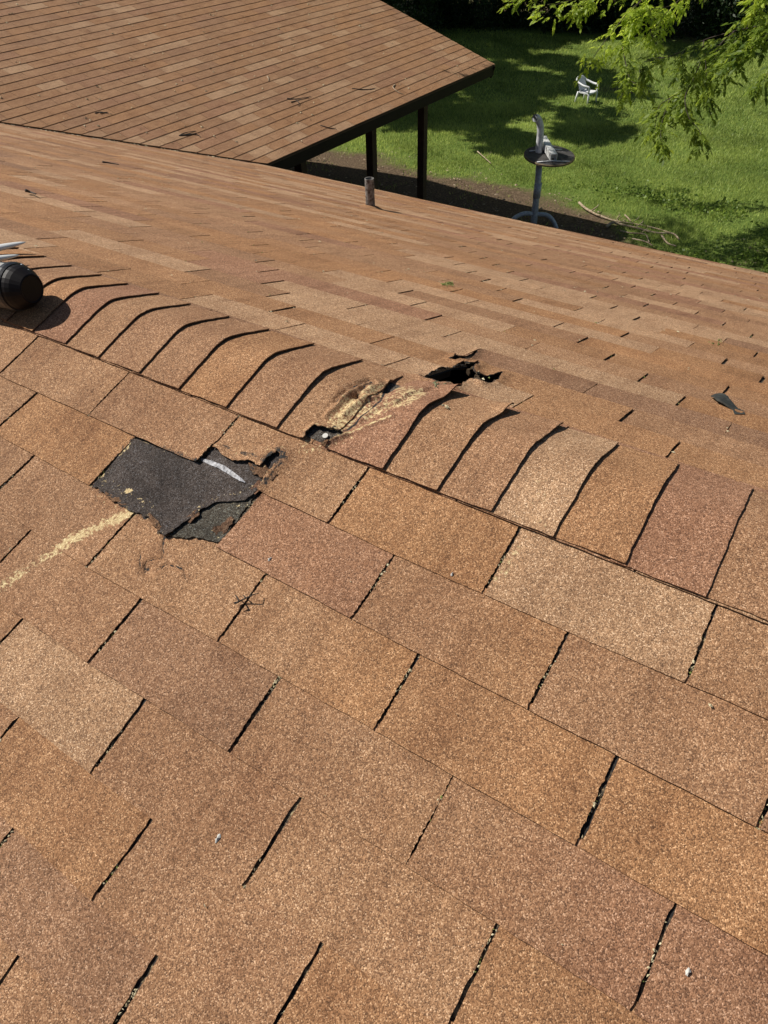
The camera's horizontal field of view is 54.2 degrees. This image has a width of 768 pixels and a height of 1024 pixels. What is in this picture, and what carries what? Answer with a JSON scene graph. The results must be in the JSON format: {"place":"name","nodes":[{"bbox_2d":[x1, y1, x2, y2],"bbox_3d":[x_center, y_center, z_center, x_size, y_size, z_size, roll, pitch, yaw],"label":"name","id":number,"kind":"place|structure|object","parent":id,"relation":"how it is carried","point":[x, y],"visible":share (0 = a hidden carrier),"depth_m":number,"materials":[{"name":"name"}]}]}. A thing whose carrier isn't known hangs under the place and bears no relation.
{"place":"outdoors","nodes":[
{"label":"outdoors","id":0,"kind":"place"},
{"bbox_2d":[0,0,767,1023],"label":"house","id":1,"kind":"structure","parent":0,"point":[316,352],"depth_m":1.22,"materials":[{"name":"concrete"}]},
{"bbox_2d":[0,242,43,310],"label":"ribbed device","id":2,"kind":"object","parent":1,"relation":"on","point":[21,287],"visible":1,"depth_m":1.69,"materials":[{"name":"black plastic"}]},
{"bbox_2d":[3,123,238,160],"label":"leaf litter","id":3,"kind":"object","parent":1,"relation":"on","point":[130,143],"visible":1,"depth_m":7.53,"materials":[{"name":"brown plant"}]},
{"bbox_2d":[179,131,200,137],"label":"twig","id":4,"kind":"object","parent":1,"relation":"on","point":[188,134],"visible":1,"depth_m":7.91,"materials":[{"name":"brown wood"}]},
{"bbox_2d":[215,834,220,842],"bbox_3d":[-0.231,0.452,1.039,0.006,0.005,0.012,23,47,25],"label":"splash","id":5,"kind":"object","parent":1,"relation":"on","point":[218,838],"visible":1,"depth_m":1.04,"materials":[{"name":"white"}]},
{"bbox_2d":[0,0,457,142],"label":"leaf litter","id":6,"kind":"object","parent":1,"relation":"on","point":[213,71],"visible":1,"depth_m":8.88,"materials":[{"name":"brown plant"}]},
{"bbox_2d":[234,593,258,603],"bbox_3d":[-0.225,0.142,1.225,0.042,0.018,0.020,0,42,2],"label":"twig","id":7,"kind":"object","parent":1,"relation":"on","point":[238,601],"visible":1,"depth_m":1.22,"materials":[{"name":"brown wood"}]},
{"bbox_2d":[287,96,310,105],"bbox_3d":[-0.996,-4.961,9.006,0.179,0.067,0.368,23,47,25],"label":"twig","id":8,"kind":"object","parent":1,"relation":"on","point":[298,98],"visible":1,"depth_m":8.97,"materials":[{"name":"brown wood"}]},
{"bbox_2d":[0,426,765,1022],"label":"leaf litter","id":9,"kind":"object","parent":1,"relation":"on","point":[440,796],"visible":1,"depth_m":1.02,"materials":[{"name":"brown plant"}]},
{"bbox_2d":[0,411,767,1021],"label":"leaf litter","id":10,"kind":"object","parent":1,"relation":"on","point":[396,691],"visible":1,"depth_m":1.04,"materials":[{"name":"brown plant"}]},
{"bbox_2d":[22,154,759,452],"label":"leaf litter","id":11,"kind":"object","parent":1,"relation":"on","point":[424,271],"visible":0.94,"depth_m":2.89,"materials":[{"name":"brown plant"}]},
{"bbox_2d":[22,145,766,371],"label":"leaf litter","id":12,"kind":"object","parent":1,"relation":"on","point":[366,220],"visible":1,"depth_m":3.56,"materials":[{"name":"brown plant"}]},
{"bbox_2d":[96,430,723,948],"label":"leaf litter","id":13,"kind":"object","parent":1,"relation":"on","point":[562,944],"visible":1,"depth_m":1.00,"materials":[{"name":"brown plant"}]},
{"bbox_2d":[440,281,452,286],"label":"leaf clump","id":14,"kind":"object","parent":1,"relation":"on","point":[448,283],"visible":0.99,"depth_m":2.67,"materials":[{"name":"green plant"}]},
{"bbox_2d":[685,967,690,976],"bbox_3d":[0.348,0.526,0.858,0.006,0.004,0.009,23,47,25],"label":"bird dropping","id":15,"kind":"object","parent":1,"relation":"on","point":[687,971],"visible":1,"depth_m":0.86,"materials":[{"name":"white"}]},
{"bbox_2d":[711,393,744,414],"bbox_3d":[0.802,-0.252,1.751,0.052,0.033,0.128,-5,42,-4],"label":"felt scrap","id":16,"kind":"object","parent":1,"relation":"on","point":[724,399],"visible":1,"depth_m":1.75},
{"bbox_2d":[288,0,767,272],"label":"ground","id":17,"kind":"structure","parent":0,"point":[354,170],"depth_m":14.33,"materials":[{"name":"green plant"}]},
{"bbox_2d":[381,0,444,31],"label":"background shrub","id":18,"kind":"object","parent":17,"relation":"on","point":[423,6],"visible":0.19,"depth_m":22.85,"materials":[{"name":"green plant"}]},
{"bbox_2d":[309,147,758,264],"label":"leaf litter","id":19,"kind":"object","parent":17,"relation":"on","point":[480,190],"visible":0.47,"depth_m":13.38,"materials":[{"name":"brown plant"}]},
{"bbox_2d":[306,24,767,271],"bbox_3d":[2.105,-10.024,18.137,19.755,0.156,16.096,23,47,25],"label":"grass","id":20,"kind":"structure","parent":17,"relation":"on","point":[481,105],"depth_m":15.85,"materials":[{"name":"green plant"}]},
{"bbox_2d":[511,114,574,228],"bbox_3d":[2.506,-5.167,11.668,0.803,1.842,0.784,23,47,25],"label":"birdbath","id":21,"kind":"object","parent":17,"relation":"on","point":[544,152],"visible":0.86,"depth_m":11.42,"materials":[{"name":"paint"}]},
{"bbox_2d":[497,0,625,34],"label":"background shrub","id":22,"kind":"object","parent":17,"relation":"on","point":[551,14],"visible":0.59,"depth_m":24.05,"materials":[{"name":"green plant"}]},
{"bbox_2d":[574,75,597,104],"bbox_3d":[4.722,-9.876,17.555,0.425,0.545,0.455,-34,51,-31],"label":"garden chair","id":23,"kind":"object","parent":17,"relation":"on","point":[582,85],"visible":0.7,"depth_m":17.54,"materials":[{"name":"white plastic"}]},
{"bbox_2d":[578,201,599,216],"bbox_3d":[3.487,-5.110,12.577,0.237,0.092,0.685,-20,45,-19],"label":"fallen branch","id":24,"kind":"object","parent":17,"relation":"on","point":[586,208],"visible":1,"depth_m":12.51,"materials":[{"name":"brown wood"}]},
{"bbox_2d":[499,0,767,166],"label":"overhanging tree","id":25,"kind":"object","parent":17,"relation":"on","point":[736,50],"visible":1,"depth_m":9.25,"materials":[{"name":"green plant"}]},
{"bbox_2d":[620,226,649,242],"bbox_3d":[3.916,-4.352,11.715,0.438,0.090,0.482,7,43,10],"label":"fallen branch","id":26,"kind":"object","parent":17,"relation":"on","point":[636,233],"visible":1,"depth_m":11.76,"materials":[{"name":"brown wood"}]},
{"bbox_2d":[600,215,671,232],"bbox_3d":[4.108,-4.682,12.091,1.254,0.084,0.275,27,49,28],"label":"fallen branch","id":27,"kind":"object","parent":17,"relation":"on","point":[609,219],"visible":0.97,"depth_m":12.11,"materials":[{"name":"brown wood"}]},
{"bbox_2d":[605,220,679,239],"bbox_3d":[4.130,-4.483,11.851,1.179,0.098,0.415,23,47,25],"label":"fallen branch","id":28,"kind":"object","parent":17,"relation":"on","point":[622,224],"visible":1,"depth_m":11.91,"materials":[{"name":"brown wood"}]},
{"bbox_2d":[632,238,652,245],"bbox_3d":[3.980,-4.157,11.536,0.038,0.045,0.397,-27,48,-26],"label":"fallen branch","id":29,"kind":"object","parent":17,"relation":"on","point":[642,241],"visible":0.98,"depth_m":11.54,"materials":[{"name":"brown wood"}]},
{"bbox_2d":[532,171,767,272],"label":"ground cover","id":30,"kind":"object","parent":17,"relation":"on","point":[757,256],"visible":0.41,"depth_m":12.38,"materials":[{"name":"green plant"}]},
{"bbox_2d":[581,0,726,39],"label":"background shrub","id":31,"kind":"object","parent":17,"relation":"on","point":[624,8],"visible":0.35,"depth_m":23.13,"materials":[{"name":"green plant"}]},
{"bbox_2d":[660,234,676,246],"bbox_3d":[4.351,-4.167,11.525,0.080,0.043,0.417,-12,43,-11],"label":"fallen branch","id":32,"kind":"object","parent":17,"relation":"on","point":[664,239],"visible":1,"depth_m":11.49,"materials":[{"name":"brown wood"}]},
{"bbox_2d":[663,0,767,46],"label":"background shrub","id":33,"kind":"object","parent":17,"relation":"on","point":[724,12],"visible":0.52,"depth_m":22.18,"materials":[{"name":"green plant"}]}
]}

